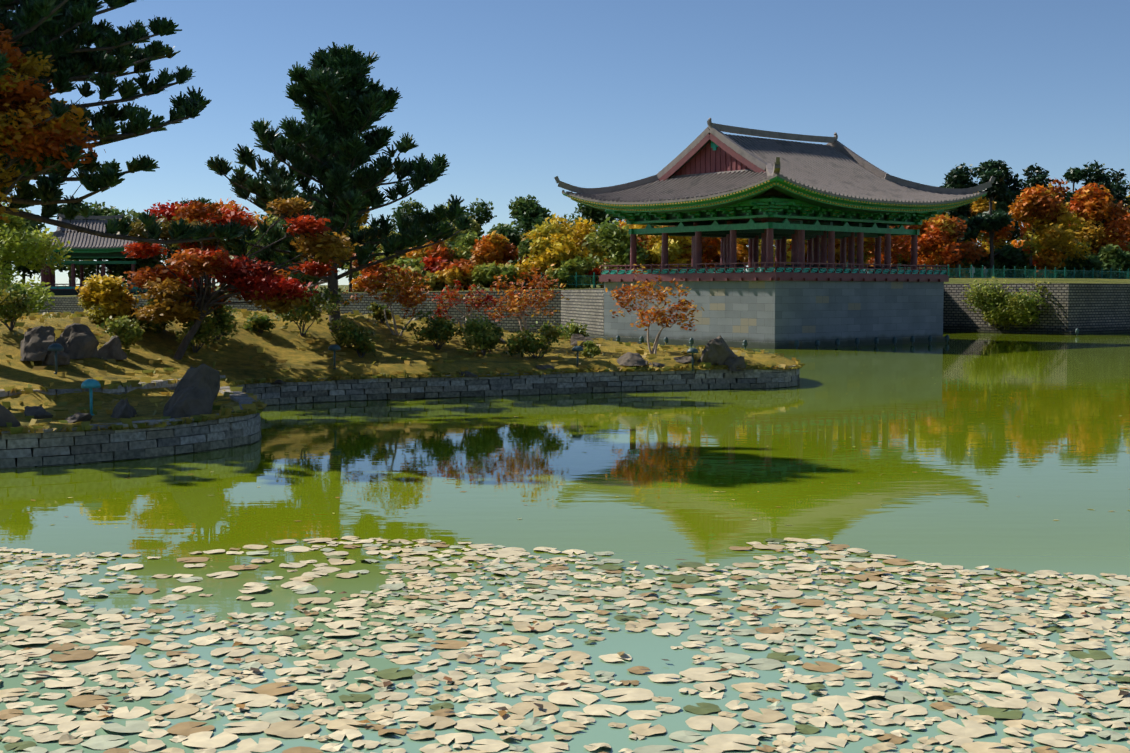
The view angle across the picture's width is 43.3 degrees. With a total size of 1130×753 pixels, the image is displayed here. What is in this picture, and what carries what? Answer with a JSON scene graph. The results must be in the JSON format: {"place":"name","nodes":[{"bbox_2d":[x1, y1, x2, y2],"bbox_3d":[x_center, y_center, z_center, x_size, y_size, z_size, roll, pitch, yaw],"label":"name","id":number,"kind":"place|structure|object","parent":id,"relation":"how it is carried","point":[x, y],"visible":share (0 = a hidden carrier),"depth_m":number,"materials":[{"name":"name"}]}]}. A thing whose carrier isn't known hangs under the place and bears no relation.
{"place":"outdoors","nodes":[
{"label":"outdoors","id":0,"kind":"place"},
{"bbox_2d":[0,23,105,222],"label":"orange maple","id":1,"kind":"object","parent":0,"point":[27,140],"depth_m":25.41,"materials":[{"name":"plant"}]},
{"bbox_2d":[30,290,148,294],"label":"pavilion base","id":2,"kind":"object","parent":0,"point":[65,292],"depth_m":124.76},
{"bbox_2d":[0,0,246,244],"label":"pine","id":3,"kind":"object","parent":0,"point":[67,65],"depth_m":29.58,"materials":[{"name":"plant"}]},
{"bbox_2d":[33,288,603,338],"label":"embankment","id":4,"kind":"structure","parent":0,"point":[584,306],"depth_m":87.13,"materials":[{"name":"stone"}]},
{"bbox_2d":[463,198,514,235],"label":"tree","id":5,"kind":"object","parent":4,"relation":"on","point":[483,216],"depth_m":159.40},
{"bbox_2d":[509,194,563,237],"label":"tree","id":6,"kind":"object","parent":4,"relation":"on","point":[525,213],"depth_m":148.42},
{"bbox_2d":[180,42,473,332],"bbox_3d":[-6.243,-4.922,38.835,7.446,7.698,7.257,0,3,-1],"label":"pine","id":7,"kind":"object","parent":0,"point":[355,102],"depth_m":37.15,"materials":[{"name":"plant"}]},
{"bbox_2d":[0,311,795,433],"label":"grassy bank","id":8,"kind":"structure","parent":0,"point":[16,372],"depth_m":34.83,"materials":[{"name":"yellow plant"}]},
{"bbox_2d":[0,404,19,426],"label":"rock","id":9,"kind":"object","parent":8,"relation":"on","point":[6,415],"visible":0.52,"depth_m":21.96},
{"bbox_2d":[0,283,33,330],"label":"island shrub leaves","id":10,"kind":"object","parent":8,"relation":"on","point":[6,308],"depth_m":30.71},
{"bbox_2d":[0,202,73,313],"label":"tree","id":11,"kind":"object","parent":8,"relation":"on","point":[12,231],"depth_m":73.54,"materials":[{"name":"plant"}]},
{"bbox_2d":[20,326,55,360],"bbox_3d":[-10.875,-0.697,29.360,0.700,0.700,1.103,-1,4,-18],"label":"rock","id":12,"kind":"object","parent":8,"relation":"on","point":[36,342],"visible":0.79,"depth_m":29.09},
{"bbox_2d":[24,406,52,418],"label":"rock","id":13,"kind":"object","parent":8,"relation":"on","point":[38,412],"visible":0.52,"depth_m":23.72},
{"bbox_2d":[41,351,69,365],"bbox_3d":[-10.547,-0.467,29.499,0.566,0.437,0.930,-1,4,-20],"label":"rock","id":14,"kind":"object","parent":8,"relation":"on","point":[63,357],"visible":0.67,"depth_m":29.15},
{"bbox_2d":[56,323,98,358],"bbox_3d":[-10.567,-0.773,30.533,1.020,0.756,1.056,0,3,-1],"label":"rock","id":15,"kind":"object","parent":8,"relation":"on","point":[77,341],"visible":0.77,"depth_m":30.38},
{"bbox_2d":[65,412,91,422],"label":"rock","id":16,"kind":"object","parent":8,"relation":"on","point":[78,417],"visible":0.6,"depth_m":22.90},
{"bbox_2d":[81,379,100,414],"bbox_3d":[-8.148,0.359,24.498,0.330,0.640,0.330,0,3,-1],"label":"garden lamp","id":17,"kind":"object","parent":8,"relation":"on","point":[90,384],"visible":0.9,"depth_m":24.42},
{"bbox_2d":[75,274,138,324],"bbox_3d":[-11.215,-1.686,34.769,1.628,1.657,1.664,0,3,-1],"label":"shrub","id":18,"kind":"object","parent":8,"relation":"on","point":[105,292],"depth_m":34.42,"materials":[{"name":"plant"}]},
{"bbox_2d":[96,335,126,359],"bbox_3d":[-10.043,-0.634,31.310,0.613,0.525,0.819,2,4,24],"label":"rock","id":19,"kind":"object","parent":8,"relation":"on","point":[111,348],"visible":0.81,"depth_m":31.14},
{"bbox_2d":[0,375,225,396],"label":"stone retaining wall","id":20,"kind":"structure","parent":8,"relation":"on","point":[127,389],"depth_m":28.06,"materials":[{"name":"stone"}]},
{"bbox_2d":[96,315,144,349],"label":"island shrub leaves","id":21,"kind":"object","parent":8,"relation":"on","point":[128,333],"depth_m":32.35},
{"bbox_2d":[110,398,136,418],"bbox_3d":[-7.461,0.525,24.015,0.457,0.382,0.731,0,3,-1],"label":"rock","id":22,"kind":"object","parent":8,"relation":"on","point":[122,408],"visible":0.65,"depth_m":23.83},
{"bbox_2d":[129,297,172,333],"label":"island shrub leaves","id":23,"kind":"object","parent":8,"relation":"on","point":[152,324],"depth_m":34.63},
{"bbox_2d":[163,364,219,418],"bbox_3d":[-6.428,0.224,24.425,1.107,0.921,1.647,0,3,-1],"label":"rock","id":24,"kind":"object","parent":8,"relation":"on","point":[196,390],"visible":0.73,"depth_m":23.99,"materials":[{"name":"stone"}]},
{"bbox_2d":[175,316,240,352],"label":"island shrub leaves","id":25,"kind":"object","parent":8,"relation":"on","point":[204,330],"depth_m":34.14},
{"bbox_2d":[203,299,237,339],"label":"island shrub leaves","id":26,"kind":"object","parent":8,"relation":"on","point":[218,314],"depth_m":35.29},
{"bbox_2d":[117,196,361,359],"bbox_3d":[-7.802,-2.309,33.860,6.045,3.989,4.793,0,3,-1],"label":"red maple","id":27,"kind":"object","parent":8,"relation":"on","point":[187,261],"depth_m":33.23,"materials":[{"name":"plant"}]},
{"bbox_2d":[238,312,275,333],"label":"island shrub leaves","id":28,"kind":"object","parent":8,"relation":"on","point":[263,323],"depth_m":36.64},
{"bbox_2d":[273,284,348,335],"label":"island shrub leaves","id":29,"kind":"object","parent":8,"relation":"on","point":[302,311],"depth_m":37.15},
{"bbox_2d":[327,317,362,347],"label":"island shrub leaves","id":30,"kind":"object","parent":8,"relation":"on","point":[345,321],"depth_m":37.02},
{"bbox_2d":[337,325,376,357],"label":"island shrub leaves","id":31,"kind":"object","parent":8,"relation":"on","point":[361,341],"depth_m":36.39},
{"bbox_2d":[367,302,392,322],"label":"island shrub leaves","id":32,"kind":"object","parent":8,"relation":"on","point":[378,313],"depth_m":40.32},
{"bbox_2d":[341,260,432,335],"bbox_3d":[-4.946,-2.115,39.128,2.661,2.142,2.503,0,3,-1],"label":"tree","id":33,"kind":"object","parent":8,"relation":"on","point":[407,293],"depth_m":38.86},
{"bbox_2d":[0,365,799,468],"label":"stone retaining wall","id":34,"kind":"structure","parent":8,"relation":"on","point":[48,447],"depth_m":33.65,"materials":[{"name":"stone"}]},
{"bbox_2d":[0,309,804,433],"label":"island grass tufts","id":35,"kind":"object","parent":8,"relation":"on","point":[256,407],"visible":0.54,"depth_m":33.74,"materials":[{"name":"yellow plant"}]},
{"bbox_2d":[401,310,466,349],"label":"island shrub leaves","id":36,"kind":"object","parent":8,"relation":"on","point":[430,333],"depth_m":38.16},
{"bbox_2d":[430,279,498,329],"bbox_3d":[-2.862,-1.867,40.441,2.275,1.774,2.319,0,3,-1],"label":"maple tree","id":37,"kind":"object","parent":8,"relation":"on","point":[450,292],"depth_m":40.18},
{"bbox_2d":[460,313,500,355],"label":"island shrub leaves","id":38,"kind":"object","parent":8,"relation":"on","point":[481,335],"depth_m":38.02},
{"bbox_2d":[479,317,504,351],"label":"island shrub leaves","id":39,"kind":"object","parent":8,"relation":"on","point":[498,330],"depth_m":38.71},
{"bbox_2d":[484,264,569,337],"bbox_3d":[-1.102,-2.026,40.714,2.451,2.430,2.305,0,3,-1],"label":"tree","id":40,"kind":"object","parent":8,"relation":"on","point":[512,295],"depth_m":40.60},
{"bbox_2d":[501,320,572,358],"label":"island shrub leaves","id":41,"kind":"object","parent":8,"relation":"on","point":[533,345],"depth_m":38.06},
{"bbox_2d":[561,319,589,339],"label":"island shrub leaves","id":42,"kind":"object","parent":8,"relation":"on","point":[573,328],"depth_m":42.08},
{"bbox_2d":[570,333,592,346],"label":"rock","id":43,"kind":"object","parent":8,"relation":"on","point":[575,338],"visible":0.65,"depth_m":41.50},
{"bbox_2d":[580,340,600,357],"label":"island shrub leaves","id":44,"kind":"object","parent":8,"relation":"on","point":[592,349],"depth_m":38.50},
{"bbox_2d":[617,352,647,365],"bbox_3d":[1.724,-0.480,38.025,0.800,0.331,1.027,-2,4,-28],"label":"rock","id":45,"kind":"object","parent":8,"relation":"on","point":[630,359],"visible":0.85,"depth_m":37.86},
{"bbox_2d":[605,264,703,353],"bbox_3d":[2.529,-1.851,40.373,2.759,2.706,3.038,0,3,-1],"label":"tree","id":46,"kind":"object","parent":8,"relation":"on","point":[661,298],"depth_m":39.87,"materials":[{"name":"plant"}]},
{"bbox_2d":[697,335,737,364],"bbox_3d":[4.177,-0.731,38.972,1.314,0.808,1.299,0,3,-1],"label":"rock","id":47,"kind":"object","parent":8,"relation":"on","point":[718,350],"visible":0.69,"depth_m":38.46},
{"bbox_2d":[724,356,745,370],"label":"rock","id":48,"kind":"object","parent":8,"relation":"on","point":[737,363],"visible":0.75,"depth_m":38.51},
{"bbox_2d":[0,332,1129,752],"bbox_3d":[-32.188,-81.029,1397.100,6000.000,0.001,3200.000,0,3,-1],"label":"pond water","id":49,"kind":"structure","parent":0,"point":[716,476],"depth_m":16.58,"materials":[{"name":"liquid"}]},
{"bbox_2d":[0,354,1129,752],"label":"lily pads","id":50,"kind":"object","parent":49,"relation":"on","point":[276,724],"visible":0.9,"depth_m":10.23,"materials":[{"name":"plant"}]},
{"bbox_2d":[601,336,945,348],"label":"stone ledge","id":51,"kind":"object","parent":49,"relation":"in","point":[778,345],"depth_m":68.73,"materials":[{"name":"stone"}]},
{"bbox_2d":[604,281,943,341],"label":"pavilion platform","id":52,"kind":"structure","parent":51,"relation":"on","point":[772,311],"depth_m":68.46,"materials":[{"name":"stone"}]},
{"bbox_2d":[554,118,994,281],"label":"pavilion","id":53,"kind":"structure","parent":52,"relation":"on","point":[711,180],"depth_m":70.39,"materials":[{"name":"tile"}]},
{"bbox_2d":[616,328,1078,348],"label":"pond flood lights","id":54,"kind":"object","parent":49,"relation":"in","point":[817,341],"visible":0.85,"depth_m":69.19},
{"bbox_2d":[2,0,1129,285],"label":"sky","id":55,"kind":"structure","parent":0,"point":[517,96],"materials":[{"name":"blue"}]},
{"bbox_2d":[25,278,1129,296],"bbox_3d":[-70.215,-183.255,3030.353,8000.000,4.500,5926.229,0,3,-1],"label":"bank ground","id":56,"kind":"structure","parent":0,"point":[1030,280],"depth_m":98.40,"materials":[{"name":"green plant"}]},
{"bbox_2d":[0,209,46,284],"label":"tree","id":57,"kind":"object","parent":56,"relation":"on","point":[22,268],"depth_m":133.45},
{"bbox_2d":[19,213,163,289],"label":"pavilion","id":58,"kind":"structure","parent":56,"relation":"on","point":[85,246],"depth_m":126.94,"materials":[{"name":"tile"}]},
{"bbox_2d":[65,201,122,282],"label":"tree","id":59,"kind":"object","parent":56,"relation":"on","point":[88,269],"depth_m":138.54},
{"bbox_2d":[97,207,167,285],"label":"tree","id":60,"kind":"object","parent":56,"relation":"on","point":[151,262],"depth_m":131.87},
{"bbox_2d":[191,198,268,292],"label":"tree","id":61,"kind":"object","parent":56,"relation":"on","point":[233,202],"depth_m":132.43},
{"bbox_2d":[229,214,300,281],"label":"tree","id":62,"kind":"object","parent":56,"relation":"on","point":[254,241],"depth_m":125.58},
{"bbox_2d":[256,193,350,291],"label":"tree","id":63,"kind":"object","parent":56,"relation":"on","point":[282,222],"depth_m":122.50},
{"bbox_2d":[341,207,369,291],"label":"tree","id":64,"kind":"object","parent":56,"relation":"on","point":[364,217],"depth_m":124.50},
{"bbox_2d":[351,260,387,291],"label":"shrub","id":65,"kind":"object","parent":56,"relation":"on","point":[367,272],"visible":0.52,"depth_m":104.27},
{"bbox_2d":[372,232,423,267],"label":"tree","id":66,"kind":"object","parent":56,"relation":"on","point":[383,256],"visible":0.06,"depth_m":115.04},
{"bbox_2d":[377,197,425,233],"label":"tree","id":67,"kind":"object","parent":56,"relation":"on","point":[407,209],"visible":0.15,"depth_m":157.87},
{"bbox_2d":[383,256,444,291],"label":"shrub","id":68,"kind":"object","parent":56,"relation":"on","point":[415,264],"visible":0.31,"depth_m":102.07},
{"bbox_2d":[401,239,461,265],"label":"tree","id":69,"kind":"object","parent":56,"relation":"on","point":[440,249],"visible":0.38,"depth_m":111.15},
{"bbox_2d":[420,255,450,287],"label":"tree","id":70,"kind":"object","parent":56,"relation":"on","point":[433,265],"visible":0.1,"depth_m":104.51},
{"bbox_2d":[435,258,477,290],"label":"shrub","id":71,"kind":"object","parent":56,"relation":"on","point":[460,271],"visible":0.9,"depth_m":101.19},
{"bbox_2d":[448,231,484,286],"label":"tree","id":72,"kind":"object","parent":56,"relation":"on","point":[465,248],"visible":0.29,"depth_m":112.37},
{"bbox_2d":[465,261,521,289],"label":"bush","id":73,"kind":"object","parent":56,"relation":"on","point":[484,274],"depth_m":100.33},
{"bbox_2d":[470,230,518,289],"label":"tree","id":74,"kind":"object","parent":56,"relation":"on","point":[493,247],"depth_m":105.78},
{"bbox_2d":[486,222,521,252],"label":"tree","id":75,"kind":"object","parent":56,"relation":"on","point":[505,230],"depth_m":115.18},
{"bbox_2d":[506,238,532,264],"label":"tree","id":76,"kind":"object","parent":56,"relation":"on","point":[524,249],"visible":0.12,"depth_m":110.28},
{"bbox_2d":[444,272,603,287],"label":"fence","id":77,"kind":"object","parent":56,"relation":"on","point":[593,284],"visible":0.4,"depth_m":99.58,"materials":[{"name":"teal"}]},
{"bbox_2d":[514,237,570,288],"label":"tree","id":78,"kind":"object","parent":56,"relation":"on","point":[544,253],"depth_m":102.44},
{"bbox_2d":[520,213,584,258],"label":"tree","id":79,"kind":"object","parent":56,"relation":"on","point":[553,228],"visible":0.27,"depth_m":119.06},
{"bbox_2d":[544,259,592,288],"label":"shrub","id":80,"kind":"object","parent":56,"relation":"on","point":[569,269],"visible":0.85,"depth_m":100.61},
{"bbox_2d":[547,217,607,270],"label":"tree","id":81,"kind":"object","parent":56,"relation":"on","point":[574,244],"depth_m":108.96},
{"bbox_2d":[562,202,621,287],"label":"tree","id":82,"kind":"object","parent":56,"relation":"on","point":[593,214],"depth_m":152.03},
{"bbox_2d":[585,257,624,287],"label":"shrub","id":83,"kind":"object","parent":56,"relation":"on","point":[597,270],"visible":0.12,"depth_m":102.11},
{"bbox_2d":[575,217,649,274],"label":"tree","id":84,"kind":"object","parent":56,"relation":"on","point":[619,253],"depth_m":102.00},
{"bbox_2d":[596,223,659,273],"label":"tree","id":85,"kind":"object","parent":56,"relation":"on","point":[633,226],"depth_m":105.63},
{"bbox_2d":[642,226,691,273],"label":"tree","id":86,"kind":"object","parent":56,"relation":"on","point":[675,250],"visible":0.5,"depth_m":102.19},
{"bbox_2d":[637,225,712,263],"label":"tree","id":87,"kind":"object","parent":56,"relation":"on","point":[650,237],"depth_m":103.99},
{"bbox_2d":[703,237,773,272],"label":"tree","id":88,"kind":"object","parent":56,"relation":"on","point":[716,247],"depth_m":107.30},
{"bbox_2d":[882,220,952,267],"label":"tree","id":89,"kind":"object","parent":56,"relation":"on","point":[921,228],"visible":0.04,"depth_m":117.85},
{"bbox_2d":[942,162,980,188],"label":"tree","id":90,"kind":"object","parent":56,"relation":"on","point":[958,178],"visible":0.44,"depth_m":148.05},
{"bbox_2d":[945,203,981,277],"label":"tree","id":91,"kind":"object","parent":56,"relation":"on","point":[965,213],"depth_m":118.51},
{"bbox_2d":[959,243,988,277],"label":"tree","id":92,"kind":"object","parent":56,"relation":"on","point":[977,267],"visible":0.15,"depth_m":122.85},
{"bbox_2d":[948,191,1011,264],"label":"tree","id":93,"kind":"object","parent":56,"relation":"on","point":[980,205],"depth_m":124.92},
{"bbox_2d":[846,262,1129,278],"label":"fence","id":94,"kind":"object","parent":56,"relation":"on","point":[1045,272],"visible":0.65,"depth_m":112.90,"materials":[{"name":"teal"}]},
{"bbox_2d":[974,159,1020,242],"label":"tree","id":95,"kind":"object","parent":56,"relation":"on","point":[989,165],"depth_m":148.95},
{"bbox_2d":[972,168,1024,276],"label":"pine tree","id":96,"kind":"object","parent":56,"relation":"on","point":[1000,219],"depth_m":119.78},
{"bbox_2d":[977,167,1025,245],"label":"tree","id":97,"kind":"object","parent":56,"relation":"on","point":[1011,180],"depth_m":151.63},
{"bbox_2d":[982,243,1037,277],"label":"shrub","id":98,"kind":"object","parent":56,"relation":"on","point":[999,264],"visible":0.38,"depth_m":121.25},
{"bbox_2d":[980,185,1073,277],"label":"tree","id":99,"kind":"object","parent":56,"relation":"on","point":[1046,204],"depth_m":120.59,"materials":[{"name":"plant"}]},
{"bbox_2d":[1004,163,1053,243],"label":"tree","id":100,"kind":"object","parent":56,"relation":"on","point":[1039,178],"visible":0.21,"depth_m":149.16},
{"bbox_2d":[1022,178,1071,225],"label":"tree","id":101,"kind":"object","parent":56,"relation":"on","point":[1059,191],"visible":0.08,"depth_m":151.82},
{"bbox_2d":[1017,206,1091,277],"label":"tree","id":102,"kind":"object","parent":56,"relation":"on","point":[1038,244],"depth_m":120.95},
{"bbox_2d":[1054,167,1089,244],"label":"tree","id":103,"kind":"object","parent":56,"relation":"on","point":[1075,174],"depth_m":149.45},
{"bbox_2d":[1065,202,1106,250],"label":"tree","id":104,"kind":"object","parent":56,"relation":"on","point":[1091,231],"visible":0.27,"depth_m":129.77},
{"bbox_2d":[1062,160,1111,229],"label":"tree","id":105,"kind":"object","parent":56,"relation":"on","point":[1099,175],"depth_m":148.80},
{"bbox_2d":[1067,183,1129,253],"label":"tree","id":106,"kind":"object","parent":56,"relation":"on","point":[1094,201],"depth_m":130.28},
{"bbox_2d":[1079,180,1123,241],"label":"tree","id":107,"kind":"object","parent":56,"relation":"on","point":[1110,187],"depth_m":147.62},
{"bbox_2d":[1090,236,1129,278],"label":"tree","id":108,"kind":"object","parent":56,"relation":"on","point":[1113,243],"visible":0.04,"depth_m":129.60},
{"bbox_2d":[1098,244,1129,278],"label":"shrub","id":109,"kind":"object","parent":56,"relation":"on","point":[1110,255],"visible":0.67,"depth_m":126.57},
{"bbox_2d":[1106,168,1129,229],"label":"tree","id":110,"kind":"object","parent":56,"relation":"on","point":[1120,191],"depth_m":153.07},
{"bbox_2d":[943,283,1129,330],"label":"embankment","id":111,"kind":"structure","parent":0,"point":[1088,306],"depth_m":88.99,"materials":[{"name":"stone"}]},
{"bbox_2d":[737,238,827,265],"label":"tree","id":112,"kind":"object","parent":111,"relation":"on","point":[744,241],"depth_m":105.02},
{"bbox_2d":[806,237,874,266],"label":"tree","id":113,"kind":"object","parent":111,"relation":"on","point":[866,239],"depth_m":109.25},
{"bbox_2d":[827,226,921,266],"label":"tree","id":114,"kind":"object","parent":111,"relation":"on","point":[894,242],"depth_m":108.64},
{"bbox_2d":[863,225,920,271],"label":"tree","id":115,"kind":"object","parent":111,"relation":"on","point":[894,259],"depth_m":117.23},
{"bbox_2d":[908,213,987,271],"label":"tree","id":116,"kind":"object","parent":111,"relation":"on","point":[941,232],"depth_m":112.24,"materials":[{"name":"plant"}]},
{"bbox_2d":[961,277,1018,329],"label":"bush","id":117,"kind":"object","parent":111,"relation":"on","point":[992,301],"depth_m":89.28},
{"bbox_2d":[943,329,1129,334],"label":"stone ledge","id":118,"kind":"object","parent":111,"relation":"on","point":[1038,332],"visible":0.2,"depth_m":88.65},
{"bbox_2d":[943,328,1123,330],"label":"embankment ledge top","id":119,"kind":"object","parent":118,"relation":"on","point":[1041,330],"visible":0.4,"depth_m":90.12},
{"bbox_2d":[999,278,1052,329],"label":"bush leaves","id":120,"kind":"object","parent":119,"relation":"on","point":[1024,305],"depth_m":87.57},
{"bbox_2d":[1051,241,1111,278],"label":"shrub","id":121,"kind":"object","parent":111,"relation":"on","point":[1090,263],"depth_m":123.51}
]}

